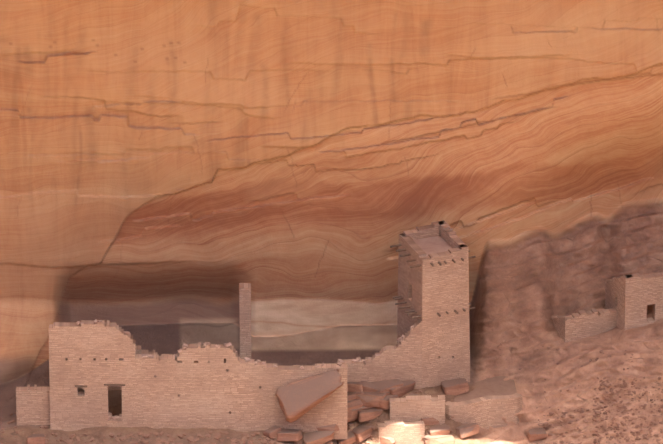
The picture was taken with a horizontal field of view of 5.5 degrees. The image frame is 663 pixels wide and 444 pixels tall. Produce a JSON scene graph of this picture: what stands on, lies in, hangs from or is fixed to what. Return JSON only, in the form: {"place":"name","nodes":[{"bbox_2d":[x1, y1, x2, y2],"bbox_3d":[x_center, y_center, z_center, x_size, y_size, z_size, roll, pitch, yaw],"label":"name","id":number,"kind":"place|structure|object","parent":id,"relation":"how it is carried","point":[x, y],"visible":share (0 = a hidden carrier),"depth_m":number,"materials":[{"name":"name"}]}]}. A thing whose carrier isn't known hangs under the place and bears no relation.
{"place":"outdoors","nodes":[
{"label":"outdoors","id":0,"kind":"place"},
{"bbox_2d":[0,0,662,443],"bbox_3d":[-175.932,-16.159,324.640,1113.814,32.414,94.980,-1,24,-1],"label":"cliff face","id":1,"kind":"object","parent":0,"point":[174,174],"depth_m":299.45,"materials":[{"name":"stone"}]},
{"bbox_2d":[16,320,346,438],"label":"ruined wall","id":2,"kind":"structure","parent":1,"relation":"on","point":[211,386],"depth_m":296.65,"materials":[{"name":"brown stone"}]},
{"bbox_2d":[108,412,121,419],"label":"doorway rubble","id":3,"kind":"object","parent":2,"relation":"on","point":[110,417],"visible":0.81,"depth_m":297.38,"materials":[{"name":"stone"}]},
{"bbox_2d":[76,319,413,368],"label":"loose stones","id":4,"kind":"object","parent":2,"relation":"on","point":[227,344],"depth_m":296.24,"materials":[{"name":"beige stone"}]},
{"bbox_2d":[276,369,344,421],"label":"boulder","id":5,"kind":"object","parent":2,"relation":"on","point":[297,399],"visible":0.98,"depth_m":295.93,"materials":[{"name":"stone"}]},
{"bbox_2d":[239,283,250,358],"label":"pillar wall","id":6,"kind":"structure","parent":1,"relation":"on","point":[245,314],"depth_m":299.20,"materials":[{"name":"beige stone"}]},
{"bbox_2d":[27,378,546,443],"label":"fallen boulders","id":7,"kind":"object","parent":1,"relation":"on","point":[364,398],"visible":0.65,"depth_m":298.38,"materials":[{"name":"stone"}]},
{"bbox_2d":[0,343,662,443],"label":"rubble stones","id":8,"kind":"object","parent":1,"relation":"on","point":[245,437],"visible":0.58,"depth_m":297.79,"materials":[{"name":"brown stone"}]},
{"bbox_2d":[377,420,424,443],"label":"retaining wall","id":9,"kind":"structure","parent":1,"relation":"on","point":[408,432],"depth_m":298.09,"materials":[{"name":"beige stone"}]},
{"bbox_2d":[390,395,444,424],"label":"retaining wall","id":10,"kind":"structure","parent":1,"relation":"on","point":[413,408],"depth_m":298.35,"materials":[{"name":"beige stone"}]},
{"bbox_2d":[390,220,475,387],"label":"tower house","id":11,"kind":"structure","parent":1,"relation":"on","point":[433,277],"depth_m":299.06,"materials":[{"name":"brown stone"}]},
{"bbox_2d":[445,393,521,428],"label":"low wall","id":12,"kind":"structure","parent":1,"relation":"on","point":[485,412],"depth_m":299.15,"materials":[{"name":"beige stone"}]},
{"bbox_2d":[454,376,516,401],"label":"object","id":13,"kind":"object","parent":1,"relation":"on","point":[495,385],"visible":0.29,"depth_m":300.06,"materials":[{"name":"brown stone"}]},
{"bbox_2d":[551,272,662,342],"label":"house","id":14,"kind":"structure","parent":1,"relation":"on","point":[629,298],"depth_m":300.43,"materials":[{"name":"beige stone"}]},
{"bbox_2d":[337,319,421,388],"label":"stepped wall","id":15,"kind":"structure","parent":0,"point":[402,360],"depth_m":299.29,"materials":[{"name":"beige stone"}]}
]}

